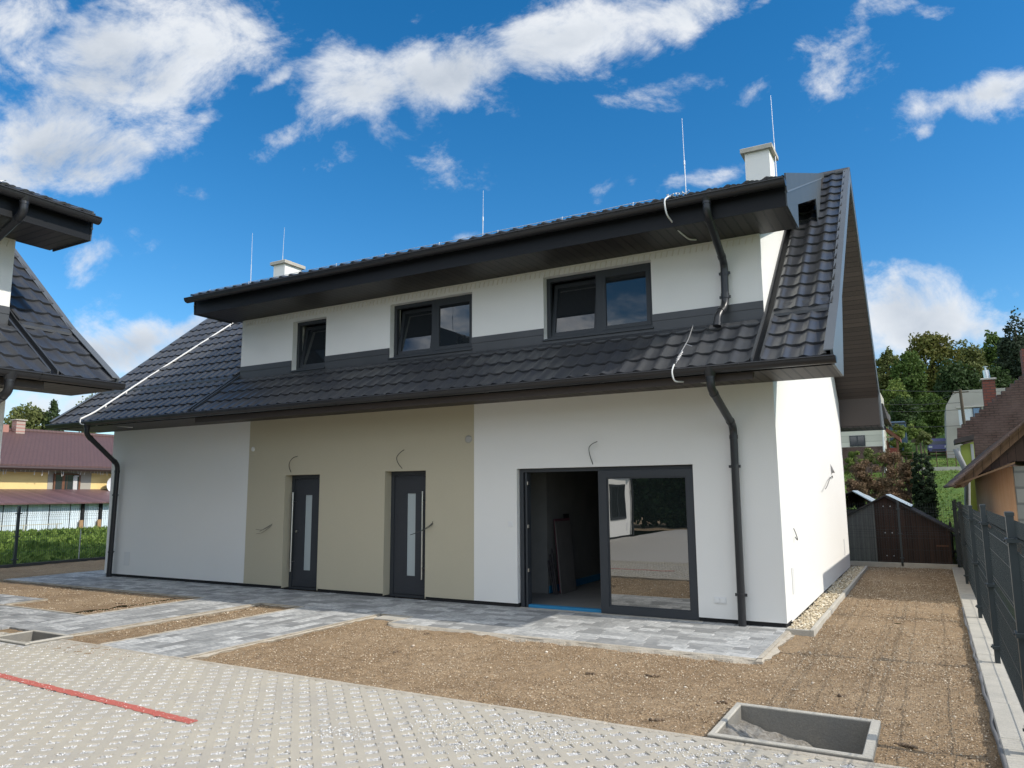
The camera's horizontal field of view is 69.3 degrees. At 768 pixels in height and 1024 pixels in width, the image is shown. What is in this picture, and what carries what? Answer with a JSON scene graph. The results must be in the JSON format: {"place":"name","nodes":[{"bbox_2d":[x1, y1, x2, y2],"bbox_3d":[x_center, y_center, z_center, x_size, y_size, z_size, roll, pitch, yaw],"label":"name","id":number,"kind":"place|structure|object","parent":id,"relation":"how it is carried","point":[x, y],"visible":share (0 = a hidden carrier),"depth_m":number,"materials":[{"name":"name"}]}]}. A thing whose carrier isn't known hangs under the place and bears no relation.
{"place":"outdoors","nodes":[
{"label":"outdoors","id":0,"kind":"place"},
{"bbox_2d":[0,525,106,564],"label":"hedge","id":1,"kind":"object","parent":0,"point":[47,545],"depth_m":23.33,"materials":[{"name":"green plant"}]},
{"bbox_2d":[0,560,180,612],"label":"soil","id":2,"kind":"structure","parent":0,"point":[44,570],"depth_m":13.47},
{"bbox_2d":[5,599,47,604],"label":"kerb","id":3,"kind":"structure","parent":2,"relation":"on","point":[31,601],"depth_m":12.12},
{"bbox_2d":[0,604,86,614],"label":"kerb","id":4,"kind":"structure","parent":2,"relation":"on","point":[42,609],"depth_m":11.24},
{"bbox_2d":[0,506,107,567],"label":"fence","id":5,"kind":"object","parent":2,"relation":"on","point":[15,542],"visible":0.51,"depth_m":19.20,"materials":[{"name":"metal"}]},
{"bbox_2d":[3,579,202,598],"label":"kerb","id":6,"kind":"structure","parent":2,"relation":"on","point":[106,589],"depth_m":13.74,"materials":[{"name":"concrete"}]},
{"bbox_2d":[0,594,377,657],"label":"path","id":7,"kind":"structure","parent":0,"point":[194,640],"depth_m":9.99,"materials":[{"name":"concrete"}]},
{"bbox_2d":[8,570,785,657],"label":"pavement","id":8,"kind":"structure","parent":0,"point":[748,641],"depth_m":10.05,"materials":[{"name":"concrete"}]},
{"bbox_2d":[0,632,882,767],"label":"grid paving","id":9,"kind":"structure","parent":0,"point":[316,754],"depth_m":5.46,"materials":[{"name":"concrete"}]},
{"bbox_2d":[0,674,196,723],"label":"red chips","id":10,"kind":"object","parent":9,"relation":"on","point":[98,700],"visible":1,"depth_m":6.24,"materials":[{"name":"stone"}]},
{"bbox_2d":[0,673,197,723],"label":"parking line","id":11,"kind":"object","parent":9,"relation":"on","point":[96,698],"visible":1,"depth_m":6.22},
{"bbox_2d":[0,427,1014,625],"bbox_3d":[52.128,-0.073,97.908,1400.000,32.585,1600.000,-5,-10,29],"label":"ground","id":12,"kind":"structure","parent":0,"point":[943,456],"depth_m":35.76,"materials":[{"name":"plant"}]},
{"bbox_2d":[3,402,56,429],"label":"broadleaf tree","id":13,"kind":"object","parent":12,"relation":"on","point":[34,416],"visible":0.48,"depth_m":57.84,"materials":[{"name":"green plant"}]},
{"bbox_2d":[0,523,60,531],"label":"rail","id":14,"kind":"object","parent":12,"relation":"on","point":[32,524],"visible":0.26,"depth_m":27.56,"materials":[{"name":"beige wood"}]},
{"bbox_2d":[40,399,63,430],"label":"spruce tree","id":15,"kind":"object","parent":12,"relation":"on","point":[53,410],"visible":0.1,"depth_m":58.04,"materials":[{"name":"green plant"}]},
{"bbox_2d":[0,489,109,530],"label":"annex","id":16,"kind":"object","parent":12,"relation":"on","point":[43,501],"visible":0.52,"depth_m":29.15,"materials":[{"name":"grey paint"}]},
{"bbox_2d":[0,419,113,489],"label":"yellow house","id":17,"kind":"structure","parent":12,"relation":"on","point":[38,459],"depth_m":32.70,"materials":[{"name":"paint"}]},
{"bbox_2d":[53,473,80,489],"bbox_3d":[-19.263,4.587,32.068,0.108,1.420,1.140,-5,-10,29],"label":"window","id":18,"kind":"structure","parent":17,"relation":"in","point":[66,481],"depth_m":32.09,"materials":[{"name":"brown glass"}]},
{"bbox_2d":[0,180,125,454],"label":"double house","id":19,"kind":"structure","parent":12,"relation":"on","point":[46,346],"depth_m":9.84,"materials":[{"name":"white"}]},
{"bbox_2d":[45,95,885,627],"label":"double house","id":20,"kind":"structure","parent":12,"relation":"on","point":[663,403],"depth_m":11.68,"materials":[{"name":"white paint"}]},
{"bbox_2d":[288,475,319,590],"bbox_3d":[-3.729,2.694,13.521,0.854,2.057,0.171,-5,-10,29],"label":"front door","id":21,"kind":"structure","parent":20,"relation":"in","point":[305,488],"depth_m":13.57,"materials":[{"name":"grey metal"}]},
{"bbox_2d":[290,319,325,371],"bbox_3d":[-3.665,-0.715,14.082,0.870,1.045,0.605,-5,-10,29],"label":"window","id":22,"kind":"structure","parent":20,"relation":"in","point":[312,356],"depth_m":14.09,"materials":[{"name":"black glass"}]},
{"bbox_2d":[389,471,425,598],"bbox_3d":[-1.693,2.503,12.398,0.849,2.077,0.171,-5,-10,29],"label":"front door","id":23,"kind":"structure","parent":20,"relation":"in","point":[408,492],"depth_m":12.44,"materials":[{"name":"grey metal"}]},
{"bbox_2d":[388,294,471,359],"bbox_3d":[-1.261,-0.951,12.757,1.720,1.050,0.605,-5,-10,29],"label":"window","id":24,"kind":"structure","parent":20,"relation":"in","point":[443,326],"depth_m":12.62,"materials":[{"name":"black glass"}]},
{"bbox_2d":[548,548,557,594],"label":"wooden laths","id":25,"kind":"object","parent":20,"relation":"in","point":[553,579],"visible":1,"depth_m":12.53,"materials":[{"name":"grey wood"}]},
{"bbox_2d":[554,518,576,593],"bbox_3d":[0.924,2.968,12.878,0.162,1.240,0.650,-5,-10,29],"label":"plasterboard stack","id":26,"kind":"object","parent":20,"relation":"on","point":[565,557],"visible":1,"depth_m":12.80,"materials":[{"name":"grey"}]},
{"bbox_2d":[542,262,653,340],"bbox_3d":[1.379,-1.206,11.302,1.770,1.090,0.605,-5,-10,29],"label":"window","id":27,"kind":"structure","parent":20,"relation":"in","point":[615,300],"depth_m":11.15,"materials":[{"name":"black glass"}]},
{"bbox_2d":[518,465,702,621],"bbox_3d":[1.340,2.242,10.629,2.745,2.093,0.270,-5,-10,29],"label":"sliding door","id":28,"kind":"structure","parent":20,"relation":"in","point":[647,536],"depth_m":10.32,"materials":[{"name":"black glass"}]},
{"bbox_2d":[843,451,862,480],"bbox_3d":[14.227,4.083,30.773,0.839,2.629,0.578,-5,-10,29],"label":"garden bush","id":29,"kind":"object","parent":12,"relation":"on","point":[851,459],"visible":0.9,"depth_m":30.86,"materials":[{"name":"green plant"}]},
{"bbox_2d":[844,478,867,508],"bbox_3d":[10.269,3.912,22.039,0.708,2.249,0.722,-5,-10,29],"label":"brown shrub","id":30,"kind":"object","parent":12,"relation":"on","point":[854,499],"visible":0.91,"depth_m":21.99,"materials":[{"name":"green plant"}]},
{"bbox_2d":[845,490,875,513],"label":"tin shed","id":31,"kind":"structure","parent":12,"relation":"on","point":[865,496],"depth_m":20.82,"materials":[{"name":"metal"}]},
{"bbox_2d":[847,459,884,503],"bbox_3d":[10.967,3.664,22.831,1.012,2.707,1.037,1,-9,-11],"label":"brown shrub","id":32,"kind":"object","parent":12,"relation":"on","point":[859,470],"visible":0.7,"depth_m":22.80,"materials":[{"name":"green plant"}]},
{"bbox_2d":[841,393,891,472],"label":"house","id":33,"kind":"structure","parent":12,"relation":"on","point":[861,441],"depth_m":49.79,"materials":[{"name":"beige"}]},
{"bbox_2d":[849,435,865,446],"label":"window","id":34,"kind":"structure","parent":33,"relation":"in","point":[859,440],"depth_m":49.93,"materials":[{"name":"grey"}]},
{"bbox_2d":[863,448,875,474],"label":"garden bush","id":35,"kind":"object","parent":12,"relation":"on","point":[868,454],"visible":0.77,"depth_m":46.59,"materials":[{"name":"green plant"}]},
{"bbox_2d":[875,452,886,476],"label":"garden bush","id":36,"kind":"object","parent":12,"relation":"on","point":[876,461],"visible":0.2,"depth_m":45.44,"materials":[{"name":"green plant"}]},
{"bbox_2d":[876,346,900,440],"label":"birch tree","id":37,"kind":"object","parent":12,"relation":"on","point":[883,361],"visible":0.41,"depth_m":82.46,"materials":[{"name":"green plant"}]},
{"bbox_2d":[873,450,903,490],"bbox_3d":[12.229,3.559,23.886,1.226,2.924,1.112,-5,-10,29],"label":"brown shrub","id":38,"kind":"object","parent":12,"relation":"on","point":[890,460],"visible":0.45,"depth_m":23.92,"materials":[{"name":"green plant"}]},
{"bbox_2d":[875,477,908,500],"bbox_3d":[11.290,3.857,22.000,0.933,2.201,0.884,-5,-10,29],"label":"brown shrub","id":39,"kind":"object","parent":12,"relation":"on","point":[889,483],"visible":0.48,"depth_m":22.02,"materials":[{"name":"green plant"}]},
{"bbox_2d":[885,428,901,464],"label":"garden arbour","id":40,"kind":"object","parent":12,"relation":"on","point":[893,435],"visible":0.52,"depth_m":49.75,"materials":[{"name":"red wood"}]},
{"bbox_2d":[882,377,912,428],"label":"fruit tree","id":41,"kind":"object","parent":12,"relation":"on","point":[888,394],"visible":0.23,"depth_m":71.13,"materials":[{"name":"green plant"}]},
{"bbox_2d":[890,421,906,449],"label":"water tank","id":42,"kind":"object","parent":12,"relation":"on","point":[904,439],"visible":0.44,"depth_m":56.39,"materials":[{"name":"blue"}]},
{"bbox_2d":[888,424,909,461],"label":"fruit tree","id":43,"kind":"object","parent":12,"relation":"on","point":[902,430],"visible":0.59,"depth_m":53.09,"materials":[{"name":"green plant"}]},
{"bbox_2d":[847,494,954,563],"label":"wooden shed","id":44,"kind":"structure","parent":12,"relation":"on","point":[886,500],"depth_m":17.84,"materials":[{"name":"wood"}]},
{"bbox_2d":[888,394,920,458],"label":"fruit tree","id":45,"kind":"object","parent":12,"relation":"on","point":[905,415],"visible":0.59,"depth_m":63.38,"materials":[{"name":"green plant"}]},
{"bbox_2d":[896,442,913,462],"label":"garden bush","id":46,"kind":"object","parent":12,"relation":"on","point":[906,452],"visible":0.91,"depth_m":50.13,"materials":[{"name":"green plant"}]},
{"bbox_2d":[896,459,918,503],"bbox_3d":[12.245,3.614,22.702,0.950,2.646,0.791,-5,-10,29],"label":"brown shrub","id":47,"kind":"object","parent":12,"relation":"on","point":[904,469],"visible":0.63,"depth_m":22.74,"materials":[{"name":"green plant"}]},
{"bbox_2d":[888,350,928,442],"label":"broadleaf tree","id":48,"kind":"object","parent":12,"relation":"on","point":[906,367],"visible":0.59,"depth_m":79.34,"materials":[{"name":"green plant"}]},
{"bbox_2d":[906,423,922,462],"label":"fruit tree","id":49,"kind":"object","parent":12,"relation":"on","point":[914,432],"visible":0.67,"depth_m":57.78,"materials":[{"name":"green plant"}]},
{"bbox_2d":[909,419,931,458],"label":"garden bush","id":50,"kind":"object","parent":12,"relation":"on","point":[919,423],"visible":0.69,"depth_m":61.19,"materials":[{"name":"green plant"}]},
{"bbox_2d":[914,430,932,459],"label":"fruit tree","id":51,"kind":"object","parent":12,"relation":"on","point":[923,435],"visible":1,"depth_m":55.81,"materials":[{"name":"green plant"}]},
{"bbox_2d":[909,451,940,519],"bbox_3d":[12.144,3.441,21.827,0.775,2.926,0.774,-5,-10,29],"label":"thuja","id":52,"kind":"object","parent":12,"relation":"on","point":[925,494],"visible":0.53,"depth_m":21.75,"materials":[{"name":"green plant"}]},
{"bbox_2d":[912,392,946,438],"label":"fruit tree","id":53,"kind":"object","parent":12,"relation":"on","point":[932,417],"visible":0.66,"depth_m":72.64,"materials":[{"name":"green plant"}]},
{"bbox_2d":[899,451,961,470],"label":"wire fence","id":54,"kind":"object","parent":12,"relation":"on","point":[937,468],"visible":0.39,"depth_m":48.17,"materials":[{"name":"grey"}]},
{"bbox_2d":[906,330,966,409],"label":"broadleaf tree","id":55,"kind":"object","parent":12,"relation":"on","point":[935,349],"visible":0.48,"depth_m":88.46,"materials":[{"name":"green plant"}]},
{"bbox_2d":[927,438,945,454],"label":"parked car","id":56,"kind":"object","parent":12,"relation":"on","point":[937,445],"visible":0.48,"depth_m":65.23,"materials":[{"name":"blue paint"}]},
{"bbox_2d":[940,520,960,556],"bbox_3d":[11.030,3.962,18.951,1.750,0.980,0.064,-5,-10,29],"label":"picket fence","id":57,"kind":"object","parent":12,"relation":"on","point":[951,538],"visible":0.06,"depth_m":18.83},
{"bbox_2d":[932,357,981,402],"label":"broadleaf tree","id":58,"kind":"object","parent":12,"relation":"on","point":[956,377],"visible":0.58,"depth_m":73.72,"materials":[{"name":"green plant"}]},
{"bbox_2d":[952,389,968,423],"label":"utility pole","id":59,"kind":"object","parent":12,"relation":"on","point":[960,392],"visible":0.53,"depth_m":46.35,"materials":[{"name":"brown wood"}]},
{"bbox_2d":[883,402,959,404],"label":"overhead wire","id":60,"kind":"object","parent":59,"relation":"attached to","point":[912,404],"visible":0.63,"depth_m":49.11,"materials":[{"name":"grey"}]},
{"bbox_2d":[886,409,960,411],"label":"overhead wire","id":61,"kind":"object","parent":59,"relation":"attached to","point":[914,411],"visible":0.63,"depth_m":48.81,"materials":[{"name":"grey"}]},
{"bbox_2d":[953,434,977,510],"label":"green house","id":62,"kind":"structure","parent":12,"relation":"on","point":[965,456],"depth_m":22.78,"materials":[{"name":"paint"}]},
{"bbox_2d":[955,339,991,377],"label":"broadleaf tree","id":63,"kind":"object","parent":12,"relation":"on","point":[974,358],"visible":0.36,"depth_m":92.24,"materials":[{"name":"green plant"}]},
{"bbox_2d":[944,388,1004,457],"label":"grey house","id":64,"kind":"structure","parent":12,"relation":"on","point":[973,402],"depth_m":61.88,"materials":[{"name":"grey paint"}]},
{"bbox_2d":[972,407,980,416],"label":"window","id":65,"kind":"structure","parent":64,"relation":"in","point":[975,409],"depth_m":61.26,"materials":[{"name":"blue"}]},
{"bbox_2d":[943,421,1023,555],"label":"old shed","id":66,"kind":"structure","parent":12,"relation":"on","point":[999,490],"depth_m":11.88,"materials":[{"name":"orange paint"}]},
{"bbox_2d":[957,349,1023,468],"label":"brick house","id":67,"kind":"structure","parent":12,"relation":"on","point":[994,420],"depth_m":23.62,"materials":[{"name":"tile"}]},
{"bbox_2d":[982,329,1002,367],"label":"broadleaf tree","id":68,"kind":"object","parent":12,"relation":"on","point":[990,350],"visible":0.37,"depth_m":93.08,"materials":[{"name":"green plant"}]},
{"bbox_2d":[979,366,1017,388],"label":"broadleaf tree","id":69,"kind":"object","parent":12,"relation":"on","point":[1003,379],"visible":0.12,"depth_m":73.53,"materials":[{"name":"green plant"}]},
{"bbox_2d":[992,306,1023,380],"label":"pine tree","id":70,"kind":"object","parent":12,"relation":"on","point":[1008,348],"visible":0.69,"depth_m":78.72,"materials":[{"name":"green plant"}]},
{"bbox_2d":[0,0,1023,434],"label":"sky","id":71,"kind":"structure","parent":0,"point":[358,129],"materials":[{"name":"blue"}]},
{"bbox_2d":[829,565,965,627],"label":"soil","id":72,"kind":"structure","parent":0,"point":[929,609],"depth_m":11.89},
{"bbox_2d":[0,566,1002,767],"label":"gravel","id":73,"kind":"structure","parent":72,"relation":"on","point":[831,634],"depth_m":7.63,"materials":[{"name":"gravel"}]},
{"bbox_2d":[0,630,73,645],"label":"light well","id":74,"kind":"object","parent":73,"relation":"in","point":[27,638],"visible":0.21,"depth_m":9.21,"materials":[{"name":"concrete"}]},
{"bbox_2d":[84,597,203,615],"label":"kerb","id":75,"kind":"structure","parent":73,"relation":"on","point":[142,606],"depth_m":11.37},
{"bbox_2d":[69,603,260,635],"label":"kerb","id":76,"kind":"structure","parent":73,"relation":"on","point":[160,621],"depth_m":10.24,"materials":[{"name":"concrete"}]},
{"bbox_2d":[98,606,302,644],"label":"kerb","id":77,"kind":"structure","parent":73,"relation":"on","point":[195,626],"depth_m":9.63,"materials":[{"name":"concrete"}]},
{"bbox_2d":[261,603,300,607],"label":"kerb","id":78,"kind":"structure","parent":73,"relation":"on","point":[278,605],"depth_m":11.56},
{"bbox_2d":[183,613,380,659],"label":"kerb","id":79,"kind":"structure","parent":73,"relation":"on","point":[204,655],"depth_m":8.93,"materials":[{"name":"concrete"}]},
{"bbox_2d":[374,615,407,621],"bbox_3d":[-1.669,3.264,10.290,0.400,0.055,0.280,-5,-10,29],"label":"inspection lid","id":80,"kind":"object","parent":73,"relation":"on","point":[389,618],"visible":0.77,"depth_m":10.26,"materials":[{"name":"concrete"}]},
{"bbox_2d":[0,633,864,767],"bbox_3d":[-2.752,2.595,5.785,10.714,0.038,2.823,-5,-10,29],"label":"stone chips","id":81,"kind":"object","parent":73,"relation":"on","point":[446,737],"visible":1,"depth_m":5.38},
{"bbox_2d":[58,639,905,767],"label":"kerb","id":82,"kind":"structure","parent":73,"relation":"on","point":[831,758],"depth_m":5.73,"materials":[{"name":"concrete"}]},
{"bbox_2d":[388,623,756,663],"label":"kerb","id":83,"kind":"structure","parent":73,"relation":"on","point":[693,655],"depth_m":8.38,"materials":[{"name":"concrete"}]},
{"bbox_2d":[649,718,664,721],"bbox_3d":[1.106,2.562,5.658,0.127,0.028,0.059,0,-8,-3],"label":"soil clod","id":84,"kind":"object","parent":73,"relation":"on","point":[656,719],"visible":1,"depth_m":5.65,"materials":[{"name":"soil"}]},
{"bbox_2d":[757,631,794,660],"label":"kerb","id":85,"kind":"structure","parent":73,"relation":"on","point":[770,651],"depth_m":8.18,"materials":[{"name":"concrete"}]},
{"bbox_2d":[707,702,880,762],"bbox_3d":[2.045,2.642,5.306,1.045,0.361,0.900,-5,-10,29],"label":"light well","id":86,"kind":"object","parent":73,"relation":"in","point":[849,737],"visible":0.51,"depth_m":5.57,"materials":[{"name":"concrete"}]},
{"bbox_2d":[785,628,809,635],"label":"kerb","id":87,"kind":"structure","parent":73,"relation":"on","point":[802,632],"depth_m":9.02,"materials":[{"name":"concrete"}]},
{"bbox_2d":[809,618,823,636],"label":"kerb","id":88,"kind":"structure","parent":73,"relation":"on","point":[816,628],"depth_m":9.23,"materials":[{"name":"concrete"}]},
{"bbox_2d":[821,608,832,622],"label":"kerb","id":89,"kind":"structure","parent":73,"relation":"on","point":[826,615],"depth_m":10.21,"materials":[{"name":"concrete"}]},
{"bbox_2d":[894,742,917,748],"bbox_3d":[2.690,2.461,5.051,0.055,0.027,0.156,6,-11,-37],"label":"soil clod","id":90,"kind":"object","parent":73,"relation":"on","point":[907,745],"visible":1,"depth_m":5.04,"materials":[{"name":"soil"}]},
{"bbox_2d":[968,623,992,638],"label":"kerb","id":91,"kind":"structure","parent":73,"relation":"on","point":[979,630],"depth_m":8.81,"materials":[{"name":"concrete"}]},
{"bbox_2d":[972,637,993,655],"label":"kerb","id":92,"kind":"structure","parent":73,"relation":"on","point":[982,646],"depth_m":8.02,"materials":[{"name":"concrete"}]},
{"bbox_2d":[961,607,1007,767],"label":"root membrane","id":93,"kind":"object","parent":73,"relation":"on","point":[997,740],"visible":0.96,"depth_m":5.87,"materials":[{"name":"grey"}]},
{"bbox_2d":[976,654,1008,676],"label":"kerb","id":94,"kind":"structure","parent":73,"relation":"on","point":[989,666],"depth_m":7.08,"materials":[{"name":"concrete"}]},
{"bbox_2d":[982,675,1019,704],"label":"kerb","id":95,"kind":"structure","parent":73,"relation":"on","point":[998,689],"depth_m":6.23,"materials":[{"name":"concrete"}]},
{"bbox_2d":[990,702,1023,740],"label":"kerb","id":96,"kind":"structure","parent":73,"relation":"on","point":[1009,721],"depth_m":5.41,"materials":[{"name":"concrete"}]},
{"bbox_2d":[1000,738,1023,767],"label":"kerb","id":97,"kind":"structure","parent":73,"relation":"on","point":[1013,750],"depth_m":4.75,"materials":[{"name":"concrete"}]},
{"bbox_2d":[829,599,839,612],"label":"kerb","id":98,"kind":"structure","parent":72,"relation":"on","point":[835,605],"depth_m":11.07,"materials":[{"name":"concrete"}]},
{"bbox_2d":[837,592,845,602],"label":"kerb","id":99,"kind":"structure","parent":72,"relation":"on","point":[841,597],"depth_m":11.91,"materials":[{"name":"concrete"}]},
{"bbox_2d":[843,585,851,595],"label":"kerb","id":100,"kind":"structure","parent":72,"relation":"on","point":[848,589],"depth_m":12.73,"materials":[{"name":"concrete"}]},
{"bbox_2d":[847,501,959,569],"bbox_3d":[7.624,3.587,17.634,5.137,1.588,0.132,-5,-10,29],"label":"fence","id":101,"kind":"object","parent":72,"relation":"on","point":[897,564],"visible":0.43,"depth_m":16.88,"materials":[{"name":"grey paint"}]},
{"bbox_2d":[952,567,964,573],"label":"kerb","id":102,"kind":"structure","parent":72,"relation":"on","point":[957,570],"depth_m":15.58,"materials":[{"name":"concrete"}]},
{"bbox_2d":[953,499,1023,731],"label":"fence","id":103,"kind":"object","parent":102,"relation":"on","point":[990,558],"visible":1,"depth_m":6.73,"materials":[{"name":"metal"}]},
{"bbox_2d":[954,574,965,584],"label":"kerb","id":104,"kind":"structure","parent":72,"relation":"on","point":[959,578],"depth_m":14.13,"materials":[{"name":"concrete"}]},
{"bbox_2d":[956,583,973,596],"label":"kerb","id":105,"kind":"structure","parent":72,"relation":"on","point":[964,588],"depth_m":12.67,"materials":[{"name":"concrete"}]},
{"bbox_2d":[959,593,976,606],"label":"kerb","id":106,"kind":"structure","parent":72,"relation":"on","point":[968,600],"depth_m":11.34,"materials":[{"name":"concrete"}]},
{"bbox_2d":[963,606,986,624],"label":"kerb","id":107,"kind":"structure","parent":72,"relation":"on","point":[971,614],"depth_m":9.86,"materials":[{"name":"concrete"}]},
{"label":"gravel strip","id":108,"kind":"structure","parent":72,"relation":"on","visible":0},
{"bbox_2d":[787,566,863,629],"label":"pebbles","id":109,"kind":"object","parent":108,"relation":"on","point":[810,617],"visible":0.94,"depth_m":11.31,"materials":[{"name":"gravel"}]},
{"bbox_2d":[844,458,963,554],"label":"grass","id":110,"kind":"structure","parent":0,"point":[940,483],"depth_m":38.99,"materials":[{"name":"green plant"}]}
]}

